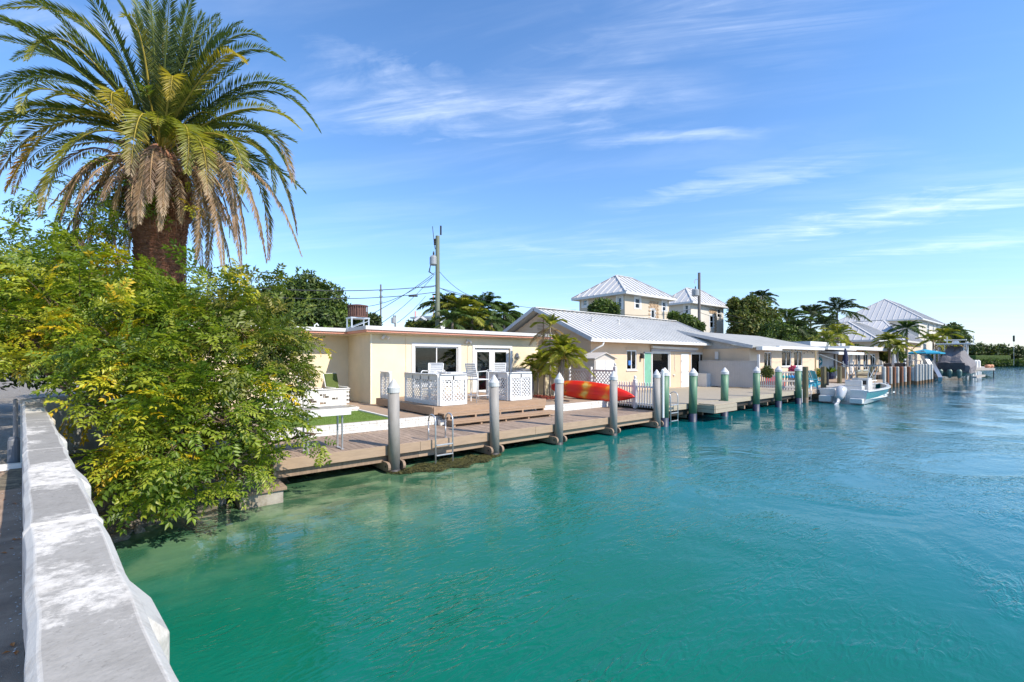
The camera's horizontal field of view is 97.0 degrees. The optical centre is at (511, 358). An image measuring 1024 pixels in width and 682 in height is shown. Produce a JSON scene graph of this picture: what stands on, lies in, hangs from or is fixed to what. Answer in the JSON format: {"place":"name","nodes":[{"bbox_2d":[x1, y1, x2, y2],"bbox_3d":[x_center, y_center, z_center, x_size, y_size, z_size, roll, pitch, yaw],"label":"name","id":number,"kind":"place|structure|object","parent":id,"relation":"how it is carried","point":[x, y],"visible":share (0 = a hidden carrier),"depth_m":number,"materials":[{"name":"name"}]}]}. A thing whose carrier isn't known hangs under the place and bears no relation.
{"place":"outdoors","nodes":[
{"label":"outdoors","id":0,"kind":"place"},
{"bbox_2d":[0,403,21,417],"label":"side road","id":1,"kind":"structure","parent":0,"point":[6,410],"depth_m":16.12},
{"bbox_2d":[0,252,106,390],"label":"roadside tree","id":2,"kind":"object","parent":1,"relation":"on","point":[39,383],"depth_m":14.95,"materials":[{"name":"green plant"}]},
{"bbox_2d":[429,226,441,328],"bbox_3d":[-5.099,-3.394,30.008,0.711,10.788,0.621,0,0,-39],"label":"utility pole","id":3,"kind":"object","parent":1,"relation":"on","point":[435,260],"visible":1,"depth_m":29.88,"materials":[{"name":"grey wood"}]},
{"bbox_2d":[427,309,476,329],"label":"feather palm","id":4,"kind":"object","parent":1,"relation":"on","point":[454,314],"visible":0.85,"depth_m":29.67,"materials":[{"name":"green plant"}]},
{"bbox_2d":[447,303,498,331],"bbox_3d":[-2.705,-0.886,30.929,3.652,5.772,3.925,0,0,-39],"label":"feather palm","id":5,"kind":"object","parent":1,"relation":"on","point":[475,310],"visible":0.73,"depth_m":30.56,"materials":[{"name":"green plant"}]},
{"bbox_2d":[469,309,510,331],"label":"feather palm","id":6,"kind":"object","parent":1,"relation":"on","point":[492,323],"visible":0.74,"depth_m":30.66,"materials":[{"name":"green plant"}]},
{"bbox_2d":[0,470,23,681],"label":"sidewalk","id":7,"kind":"structure","parent":0,"point":[11,569],"depth_m":3.78,"materials":[{"name":"concrete"}]},
{"bbox_2d":[0,373,85,463],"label":"gravel verge","id":8,"kind":"structure","parent":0,"point":[10,394],"depth_m":21.13,"materials":[{"name":"gravel"}]},
{"bbox_2d":[7,399,19,463],"bbox_3d":[-8.918,1.310,8.116,0.170,1.180,0.166,0,0,-39],"label":"guard post","id":9,"kind":"object","parent":8,"relation":"on","point":[13,449],"visible":0.88,"depth_m":8.10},
{"bbox_2d":[0,435,289,535],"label":"riverbank","id":10,"kind":"structure","parent":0,"point":[10,478],"depth_m":7.29,"materials":[{"name":"soil"}]},
{"bbox_2d":[18,394,116,461],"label":"wing wall","id":11,"kind":"structure","parent":10,"relation":"on","point":[58,416],"depth_m":8.93,"materials":[{"name":"paint"}]},
{"bbox_2d":[0,0,320,451],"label":"date palm","id":12,"kind":"object","parent":10,"relation":"on","point":[167,101],"visible":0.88,"depth_m":9.02,"materials":[{"name":"green plant"}]},
{"bbox_2d":[0,198,335,535],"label":"leafy tree","id":13,"kind":"object","parent":10,"relation":"on","point":[155,416],"visible":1,"depth_m":7.01,"materials":[{"name":"green plant"}]},
{"bbox_2d":[0,126,216,250],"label":"climbing vine","id":14,"kind":"object","parent":13,"relation":"attached to","point":[34,196],"visible":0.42,"depth_m":8.92,"materials":[{"name":"green plant"}]},
{"bbox_2d":[230,476,286,509],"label":"bulkhead block","id":15,"kind":"structure","parent":10,"relation":"on","point":[265,498],"depth_m":7.72,"materials":[{"name":"concrete"}]},
{"bbox_2d":[96,322,554,406],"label":"yellow house","id":16,"kind":"structure","parent":0,"point":[362,358],"depth_m":18.43,"materials":[{"name":"paint"}]},
{"bbox_2d":[346,304,369,327],"bbox_3d":[-8.160,-2.030,24.000,1.040,1.660,1.040,0,0,-39],"label":"rooftop unit","id":17,"kind":"object","parent":16,"relation":"on","point":[357,311],"visible":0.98,"depth_m":23.66,"materials":[{"name":"metal"}]},
{"bbox_2d":[411,343,460,386],"bbox_3d":[-3.137,0.260,18.800,2.310,1.780,0.210,0,0,-39],"label":"window","id":18,"kind":"structure","parent":16,"relation":"in","point":[422,354],"depth_m":18.79,"materials":[{"name":"white paint"}]},
{"bbox_2d":[475,348,491,391],"bbox_3d":[-1.303,0.605,20.320,0.975,2.110,0.050,0,0,-39],"label":"french door","id":19,"kind":"structure","parent":16,"relation":"in","point":[476,349],"depth_m":20.28,"materials":[{"name":"white paint"}]},
{"bbox_2d":[477,348,505,394],"bbox_3d":[-0.978,0.605,20.701,2.000,2.150,0.010,0,0,-39],"label":"door interior","id":20,"kind":"structure","parent":16,"relation":"in","point":[482,357],"depth_m":20.52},
{"bbox_2d":[98,376,876,443],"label":"ground","id":21,"kind":"structure","parent":0,"point":[259,439],"depth_m":15.14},
{"bbox_2d":[252,267,350,327],"bbox_3d":[-15.568,-2.260,31.970,8.722,8.520,4.707,0,0,2],"label":"round tree","id":22,"kind":"object","parent":21,"relation":"on","point":[330,313],"visible":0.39,"depth_m":31.17,"materials":[{"name":"green plant"}]},
{"bbox_2d":[345,303,382,327],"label":"round tree","id":23,"kind":"object","parent":21,"relation":"on","point":[375,319],"visible":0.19,"depth_m":37.79,"materials":[{"name":"green plant"}]},
{"bbox_2d":[224,394,596,438],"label":"patio","id":24,"kind":"structure","parent":21,"relation":"on","point":[379,409],"depth_m":15.76,"materials":[{"name":"concrete"}]},
{"bbox_2d":[262,388,358,413],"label":"screen wall","id":25,"kind":"structure","parent":24,"relation":"on","point":[340,394],"depth_m":15.51,"materials":[{"name":"white paint"}]},
{"bbox_2d":[252,409,387,429],"bbox_3d":[-5.386,1.675,12.781,3.200,0.050,2.620,0,0,-39],"label":"turf patch","id":26,"kind":"object","parent":24,"relation":"on","point":[357,415],"visible":0.57,"depth_m":12.69,"materials":[{"name":"green plant"}]},
{"bbox_2d":[323,373,348,402],"bbox_3d":[-6.752,1.134,17.366,0.700,1.142,0.655,0,0,26],"label":"cushioned chair","id":27,"kind":"object","parent":24,"relation":"on","point":[330,380],"visible":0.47,"depth_m":17.40,"materials":[{"name":"fabric"}]},
{"bbox_2d":[519,348,566,395],"bbox_3d":[1.350,0.581,20.743,2.659,2.239,2.285,0,0,-39],"label":"feather palm","id":28,"kind":"object","parent":24,"relation":"on","point":[534,373],"visible":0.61,"depth_m":20.57,"materials":[{"name":"green plant"}]},
{"bbox_2d":[529,314,567,396],"bbox_3d":[1.641,-0.164,19.940,1.890,3.729,1.874,0,0,0],"label":"feather palm","id":29,"kind":"object","parent":24,"relation":"on","point":[552,319],"visible":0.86,"depth_m":19.87,"materials":[{"name":"green plant"}]},
{"bbox_2d":[535,333,595,378],"bbox_3d":[2.062,0.314,18.588,2.250,2.775,3.099,0,0,-8],"label":"feather palm","id":30,"kind":"object","parent":24,"relation":"on","point":[563,349],"visible":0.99,"depth_m":18.14,"materials":[{"name":"green plant"}]},
{"bbox_2d":[551,381,634,400],"bbox_3d":[3.118,1.335,18.936,0.423,0.787,4.397,0,0,-44],"label":"kayak","id":31,"kind":"object","parent":24,"relation":"on","point":[586,390],"visible":0.8,"depth_m":18.61,"materials":[{"name":"plastic"}]},
{"bbox_2d":[404,318,440,328],"bbox_3d":[-6.740,-2.428,34.026,2.897,1.181,1.190,0,0,-3],"label":"garden hedge","id":32,"kind":"object","parent":21,"relation":"on","point":[417,324],"visible":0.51,"depth_m":33.71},
{"bbox_2d":[416,292,476,328],"bbox_3d":[-5.066,-1.554,34.053,4.328,7.108,4.577,0,0,32],"label":"feather palm","id":33,"kind":"object","parent":21,"relation":"on","point":[425,304],"visible":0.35,"depth_m":33.25,"materials":[{"name":"green plant"}]},
{"bbox_2d":[428,294,489,328],"bbox_3d":[-3.769,-1.381,32.952,4.357,6.763,4.512,0,0,-39],"label":"feather palm","id":34,"kind":"object","parent":21,"relation":"on","point":[465,301],"visible":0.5,"depth_m":32.57,"materials":[{"name":"green plant"}]},
{"bbox_2d":[450,291,514,330],"bbox_3d":[-2.264,-1.525,35.111,4.666,7.049,5.090,0,0,-39],"label":"feather palm","id":35,"kind":"object","parent":21,"relation":"on","point":[485,302],"visible":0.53,"depth_m":34.53,"materials":[{"name":"green plant"}]},
{"bbox_2d":[481,302,522,330],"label":"feather palm","id":36,"kind":"object","parent":21,"relation":"on","point":[510,307],"visible":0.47,"depth_m":35.64,"materials":[{"name":"green plant"}]},
{"bbox_2d":[586,297,620,314],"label":"street tree","id":37,"kind":"object","parent":21,"relation":"on","point":[603,305],"visible":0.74,"depth_m":35.58,"materials":[{"name":"green plant"}]},
{"bbox_2d":[502,307,711,392],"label":"tan gabled house","id":38,"kind":"structure","parent":21,"relation":"on","point":[642,349],"depth_m":26.50,"materials":[{"name":"paint"}]},
{"bbox_2d":[626,350,637,370],"bbox_3d":[6.684,0.105,25.340,1.020,1.170,0.140,0,0,-39],"label":"window","id":39,"kind":"structure","parent":38,"relation":"in","point":[631,354],"depth_m":25.35,"materials":[{"name":"white paint"}]},
{"bbox_2d":[645,353,650,385],"bbox_3d":[7.877,0.665,26.234,0.640,1.970,0.079,0,0,-39],"label":"green door","id":40,"kind":"structure","parent":38,"relation":"in","point":[647,355],"depth_m":26.29,"materials":[{"name":"wood"}]},
{"bbox_2d":[651,351,669,386],"bbox_3d":[8.893,0.639,27.157,1.980,2.177,0.115,0,0,-39],"label":"sliding door","id":41,"kind":"structure","parent":38,"relation":"in","point":[660,359],"depth_m":27.14,"materials":[{"name":"white paint"}]},
{"bbox_2d":[681,354,688,386],"bbox_3d":[10.993,0.770,28.767,0.910,2.140,0.089,0,0,-39],"label":"white door","id":42,"kind":"structure","parent":38,"relation":"in","point":[684,357],"depth_m":28.77,"materials":[{"name":"paint"}]},
{"bbox_2d":[691,352,702,378],"bbox_3d":[12.467,0.475,30.053,2.400,1.750,0.140,0,0,-39],"label":"window","id":43,"kind":"structure","parent":38,"relation":"in","point":[696,357],"depth_m":29.76,"materials":[{"name":"white paint"}]},
{"bbox_2d":[571,275,676,319],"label":"cream house","id":44,"kind":"structure","parent":21,"relation":"on","point":[635,297],"depth_m":45.26,"materials":[{"name":"metal"}]},
{"bbox_2d":[566,386,794,417],"bbox_3d":[9.061,2.087,23.484,13.760,0.585,5.810,0,0,-39],"label":"beige dock","id":45,"kind":"object","parent":21,"relation":"on","point":[742,398],"visible":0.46,"depth_m":22.47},
{"bbox_2d":[552,363,616,396],"bbox_3d":[3.137,0.985,20.210,0.150,1.630,3.751,0,0,-39],"label":"lattice fence","id":46,"kind":"object","parent":45,"relation":"on","point":[569,374],"visible":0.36,"depth_m":20.01,"materials":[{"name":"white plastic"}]},
{"bbox_2d":[579,352,617,384],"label":"storage shed","id":47,"kind":"structure","parent":45,"relation":"on","point":[600,360],"depth_m":21.69,"materials":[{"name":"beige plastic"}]},
{"bbox_2d":[617,375,652,407],"bbox_3d":[4.789,1.295,17.803,0.160,1.290,2.150,0,0,-39],"label":"picket fence","id":48,"kind":"object","parent":45,"relation":"on","point":[634,402],"visible":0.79,"depth_m":17.68,"materials":[{"name":"white paint"}]},
{"bbox_2d":[698,360,721,386],"bbox_3d":[13.151,0.960,29.649,1.950,1.680,1.050,0,0,-39],"label":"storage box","id":49,"kind":"object","parent":45,"relation":"on","point":[703,379],"visible":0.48,"depth_m":29.19,"materials":[{"name":"white plastic"}]},
{"bbox_2d":[697,401,736,412],"bbox_3d":[8.379,1.970,18.607,1.900,0.340,0.860,0,0,-39],"label":"dock step","id":50,"kind":"object","parent":45,"relation":"attached to","point":[723,406],"visible":0.9,"depth_m":18.16,"materials":[{"name":"beige"}]},
{"bbox_2d":[699,354,759,387],"bbox_3d":[13.519,0.775,28.430,0.120,2.050,3.794,0,0,-39],"label":"privacy fence","id":51,"kind":"object","parent":45,"relation":"on","point":[740,373],"visible":0.79,"depth_m":28.12,"materials":[{"name":"white plastic"}]},
{"bbox_2d":[666,310,706,331],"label":"street tree","id":52,"kind":"object","parent":21,"relation":"on","point":[685,318],"visible":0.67,"depth_m":35.64,"materials":[{"name":"green plant"}]},
{"bbox_2d":[692,272,700,319],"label":"utility pole","id":53,"kind":"object","parent":21,"relation":"on","point":[696,292],"visible":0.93,"depth_m":44.90,"materials":[{"name":"grey wood"}]},
{"bbox_2d":[669,287,727,332],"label":"white house","id":54,"kind":"structure","parent":21,"relation":"on","point":[686,300],"depth_m":58.27,"materials":[{"name":"paint"}]},
{"bbox_2d":[724,292,784,335],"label":"street tree","id":55,"kind":"object","parent":21,"relation":"on","point":[755,311],"visible":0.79,"depth_m":57.18,"materials":[{"name":"green plant"}]},
{"bbox_2d":[677,330,856,387],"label":"cream house","id":56,"kind":"structure","parent":21,"relation":"on","point":[774,353],"depth_m":30.25,"materials":[{"name":"paint"}]},
{"bbox_2d":[755,317,820,340],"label":"street tree","id":57,"kind":"object","parent":21,"relation":"on","point":[769,330],"visible":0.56,"depth_m":51.31,"materials":[{"name":"green plant"}]},
{"bbox_2d":[777,307,816,327],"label":"feather palm","id":58,"kind":"object","parent":21,"relation":"on","point":[788,316],"visible":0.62,"depth_m":59.32,"materials":[{"name":"green plant"}]},
{"bbox_2d":[783,319,817,341],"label":"feather palm","id":59,"kind":"object","parent":21,"relation":"on","point":[799,323],"visible":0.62,"depth_m":51.28,"materials":[{"name":"green plant"}]},
{"bbox_2d":[785,304,838,327],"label":"feather palm","id":60,"kind":"object","parent":21,"relation":"on","point":[813,310],"visible":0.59,"depth_m":61.36,"materials":[{"name":"green plant"}]},
{"bbox_2d":[737,341,904,378],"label":"flat house","id":61,"kind":"structure","parent":21,"relation":"on","point":[867,359],"depth_m":44.39,"materials":[{"name":"beige paint"}]},
{"bbox_2d":[760,378,882,393],"bbox_3d":[22.353,1.910,32.525,18.250,0.380,3.020,0,0,-39],"label":"grey dock","id":62,"kind":"object","parent":21,"relation":"on","point":[832,383],"visible":0.21,"depth_m":30.67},
{"bbox_2d":[782,371,794,389],"bbox_3d":[16.034,1.275,26.334,0.947,1.050,0.188,0,0,0],"label":"rail fence","id":63,"kind":"object","parent":62,"relation":"on","point":[788,380],"visible":0.76,"depth_m":26.34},
{"bbox_2d":[804,315,852,337],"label":"feather palm","id":64,"kind":"object","parent":21,"relation":"on","point":[822,320],"visible":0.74,"depth_m":53.51,"materials":[{"name":"green plant"}]},
{"bbox_2d":[807,330,854,345],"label":"feather palm","id":65,"kind":"object","parent":21,"relation":"on","point":[829,336],"visible":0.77,"depth_m":43.66,"materials":[{"name":"green plant"}]},
{"bbox_2d":[813,324,865,353],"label":"feather palm","id":66,"kind":"object","parent":21,"relation":"on","point":[841,329],"visible":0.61,"depth_m":45.65,"materials":[{"name":"green plant"}]},
{"bbox_2d":[819,350,863,379],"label":"blue grey shed","id":67,"kind":"structure","parent":21,"relation":"on","point":[826,361],"depth_m":39.78,"materials":[{"name":"white paint"}]},
{"bbox_2d":[812,297,872,327],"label":"feather palm","id":68,"kind":"object","parent":21,"relation":"on","point":[839,302],"visible":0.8,"depth_m":65.29,"materials":[{"name":"green plant"}]},
{"bbox_2d":[781,334,907,362],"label":"garden shrubs","id":69,"kind":"object","parent":21,"relation":"on","point":[882,357],"visible":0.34,"depth_m":49.60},
{"bbox_2d":[819,320,925,371],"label":"hip roof bungalow","id":70,"kind":"object","parent":21,"relation":"on","point":[869,330],"visible":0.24,"depth_m":64.28,"materials":[{"name":"metal"}]},
{"bbox_2d":[870,332,909,362],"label":"feather palm","id":71,"kind":"object","parent":21,"relation":"on","point":[888,336],"visible":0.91,"depth_m":47.87,"materials":[{"name":"green plant"}]},
{"bbox_2d":[839,299,946,363],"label":"two storey house","id":72,"kind":"structure","parent":21,"relation":"on","point":[890,311],"depth_m":81.88,"materials":[{"name":"metal"}]},
{"bbox_2d":[878,339,916,362],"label":"feather palm","id":73,"kind":"object","parent":21,"relation":"on","point":[896,349],"visible":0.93,"depth_m":46.57,"materials":[{"name":"green plant"}]},
{"bbox_2d":[887,320,930,366],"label":"feather palm","id":74,"kind":"object","parent":21,"relation":"on","point":[907,325],"visible":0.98,"depth_m":51.75,"materials":[{"name":"green plant"}]},
{"bbox_2d":[912,334,956,350],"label":"feather palm","id":75,"kind":"object","parent":21,"relation":"on","point":[936,338],"visible":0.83,"depth_m":63.80,"materials":[{"name":"green plant"}]},
{"bbox_2d":[927,327,964,349],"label":"feather palm","id":76,"kind":"object","parent":21,"relation":"on","point":[944,330],"visible":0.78,"depth_m":65.38,"materials":[{"name":"green plant"}]},
{"bbox_2d":[936,322,972,352],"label":"seaside tree","id":77,"kind":"object","parent":21,"relation":"on","point":[965,337],"visible":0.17,"depth_m":77.13,"materials":[{"name":"green plant"}]},
{"bbox_2d":[935,325,974,345],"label":"feather palm","id":78,"kind":"object","parent":21,"relation":"on","point":[957,332],"visible":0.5,"depth_m":67.32,"materials":[{"name":"green plant"}]},
{"bbox_2d":[0,0,1023,348],"label":"sky","id":79,"kind":"structure","parent":0,"point":[805,152],"materials":[{"name":"blue"}]},
{"bbox_2d":[113,366,1023,681],"bbox_3d":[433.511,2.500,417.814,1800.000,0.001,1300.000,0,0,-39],"label":"water","id":80,"kind":"structure","parent":0,"point":[817,540],"depth_m":5.64,"materials":[{"name":"liquid"}]},
{"bbox_2d":[387,379,399,472],"bbox_3d":[-2.600,2.172,10.008,0.275,3.455,0.275,0,0,24],"label":"piling","id":81,"kind":"object","parent":80,"relation":"in","point":[393,389],"visible":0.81,"depth_m":9.90,"materials":[{"name":"wood"}]},
{"bbox_2d":[390,453,501,474],"bbox_3d":[-1.409,2.472,10.761,3.186,0.052,1.209,0,0,-39],"label":"floating seaweed","id":82,"kind":"object","parent":80,"relation":"on","point":[441,465],"visible":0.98,"depth_m":10.60,"materials":[{"name":"plant"}]},
{"bbox_2d":[251,407,663,477],"bbox_3d":[-0.164,2.192,13.444,12.892,0.535,2.550,0,0,-39],"label":"brown dock","id":83,"kind":"object","parent":80,"relation":"on","point":[364,448],"visible":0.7,"depth_m":11.54,"materials":[{"name":"brown wood"}]},
{"bbox_2d":[291,405,350,453],"bbox_3d":[-4.071,1.497,9.680,1.080,0.894,0.650,0,0,-39],"label":"dock table","id":84,"kind":"object","parent":83,"relation":"on","point":[337,410],"visible":0.68,"depth_m":9.57,"materials":[{"name":"white paint"}]},
{"bbox_2d":[267,401,609,439],"bbox_3d":[-0.918,1.824,14.501,12.501,0.272,0.160,0,0,-39],"label":"brick edging","id":85,"kind":"object","parent":83,"relation":"on","point":[357,427],"visible":0.56,"depth_m":12.38,"materials":[{"name":"white paint"}]},
{"bbox_2d":[427,412,452,463],"bbox_3d":[-1.720,2.155,10.920,0.550,1.689,0.413,0,0,-39],"label":"swim ladder","id":86,"kind":"object","parent":83,"relation":"attached to","point":[444,437],"visible":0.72,"depth_m":10.87,"materials":[{"name":"metal"}]},
{"bbox_2d":[376,392,554,426],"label":"raised deck","id":87,"kind":"structure","parent":83,"relation":"on","point":[472,409],"depth_m":14.36,"materials":[{"name":"brown wood"}]},
{"bbox_2d":[380,371,391,398],"bbox_3d":[-4.504,0.940,16.164,0.130,0.960,0.820,0,0,-39],"label":"lattice railing","id":88,"kind":"object","parent":87,"relation":"on","point":[386,375],"visible":0.85,"depth_m":16.18,"materials":[{"name":"white paint"}]},
{"bbox_2d":[404,372,466,405],"bbox_3d":[-2.694,0.940,14.298,0.947,0.960,2.487,0,0,-62],"label":"lattice railing","id":89,"kind":"object","parent":87,"relation":"on","point":[439,388],"visible":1,"depth_m":13.97,"materials":[{"name":"white paint"}]},
{"bbox_2d":[465,363,488,402],"bbox_3d":[-1.156,0.791,14.984,0.614,1.276,0.571,0,0,-44],"label":"bar chair","id":90,"kind":"object","parent":87,"relation":"on","point":[471,371],"visible":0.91,"depth_m":14.87,"materials":[{"name":"white paint"}]},
{"bbox_2d":[486,371,531,400],"bbox_3d":[-0.081,0.940,16.015,1.120,0.960,1.340,0,0,-39],"label":"lattice railing","id":91,"kind":"object","parent":87,"relation":"on","point":[520,388],"visible":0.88,"depth_m":15.53,"materials":[{"name":"white paint"}]},
{"bbox_2d":[489,375,498,454],"bbox_3d":[-0.453,2.158,11.756,0.275,3.485,0.275,0,1,-2],"label":"piling","id":92,"kind":"object","parent":80,"relation":"in","point":[494,408],"visible":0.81,"depth_m":11.64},
{"bbox_2d":[554,372,563,444],"bbox_3d":[1.367,2.152,13.241,0.275,3.495,0.275,0,-1,20],"label":"piling","id":93,"kind":"object","parent":80,"relation":"in","point":[559,384],"visible":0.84,"depth_m":13.14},
{"bbox_2d":[609,371,617,435],"bbox_3d":[3.318,2.147,14.829,0.275,3.505,0.275,0,0,44],"label":"piling","id":94,"kind":"object","parent":80,"relation":"in","point":[613,377],"visible":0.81,"depth_m":14.72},
{"bbox_2d":[653,369,660,427],"bbox_3d":[5.252,2.143,16.412,0.275,3.515,0.275,-1,-1,24],"label":"piling","id":95,"kind":"object","parent":80,"relation":"in","point":[656,398],"visible":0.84,"depth_m":16.31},
{"bbox_2d":[660,367,669,426],"bbox_3d":[5.624,2.112,16.731,0.341,3.575,0.341,0,1,21],"label":"piling","id":96,"kind":"object","parent":80,"relation":"in","point":[665,419],"visible":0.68,"depth_m":16.58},
{"bbox_2d":[688,368,697,421],"bbox_3d":[7.177,2.138,17.997,0.341,3.525,0.341,1,0,-37],"label":"piling","id":97,"kind":"object","parent":80,"relation":"in","point":[693,375],"visible":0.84,"depth_m":17.87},
{"bbox_2d":[720,367,728,416],"bbox_3d":[9.207,2.138,19.653,0.341,3.525,0.341,1,0,34],"label":"piling","id":98,"kind":"object","parent":80,"relation":"in","point":[724,372],"visible":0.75,"depth_m":19.52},
{"bbox_2d":[752,366,760,410],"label":"piling","id":99,"kind":"object","parent":80,"relation":"in","point":[756,389],"visible":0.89,"depth_m":21.53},
{"bbox_2d":[775,366,781,407],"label":"piling","id":100,"kind":"object","parent":80,"relation":"in","point":[778,386],"visible":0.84,"depth_m":23.20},
{"bbox_2d":[794,366,801,403],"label":"piling","id":101,"kind":"object","parent":80,"relation":"in","point":[798,387],"visible":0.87,"depth_m":24.94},
{"bbox_2d":[802,367,807,402],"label":"timber piling","id":102,"kind":"object","parent":80,"relation":"in","point":[805,382],"visible":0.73,"depth_m":25.53,"materials":[{"name":"beige wood"}]},
{"bbox_2d":[818,354,894,404],"bbox_3d":[20.504,1.277,26.739,7.234,3.085,2.429,0,0,-35],"label":"motor boat","id":103,"kind":"object","parent":80,"relation":"on","point":[859,390],"visible":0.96,"depth_m":25.73,"materials":[{"name":"white paint"}]},
{"bbox_2d":[919,351,942,381],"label":"slide","id":104,"kind":"object","parent":80,"relation":"on","point":[928,359],"visible":0.72,"depth_m":51.01,"materials":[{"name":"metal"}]},
{"bbox_2d":[938,347,940,360],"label":"lift post","id":105,"kind":"object","parent":80,"relation":"in","point":[939,350],"visible":0.35,"depth_m":56.90,"materials":[{"name":"metal"}]},
{"bbox_2d":[936,336,984,377],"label":"covered boat","id":106,"kind":"object","parent":105,"relation":"on","point":[957,361],"visible":0.86,"depth_m":53.21,"materials":[{"name":"fabric"}]},
{"bbox_3d":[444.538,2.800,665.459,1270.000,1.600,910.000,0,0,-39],"label":"far bank","id":107,"kind":"structure","parent":0,"visible":0},
{"bbox_2d":[968,342,1023,359],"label":"mangrove bank","id":108,"kind":"structure","parent":107,"relation":"on","point":[980,348],"depth_m":147.97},
{"bbox_2d":[972,357,1023,366],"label":"mangrove shore","id":109,"kind":"structure","parent":107,"relation":"on","point":[1004,362],"depth_m":141.51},
{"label":"bridge abutment","id":110,"kind":"structure","parent":0,"visible":0},
{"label":"bridge slab","id":111,"kind":"structure","parent":110,"relation":"on","visible":0},
{"bbox_2d":[22,400,178,681],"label":"bridge parapet","id":112,"kind":"structure","parent":111,"relation":"on","point":[90,612],"depth_m":1.50,"materials":[{"name":"paint"}]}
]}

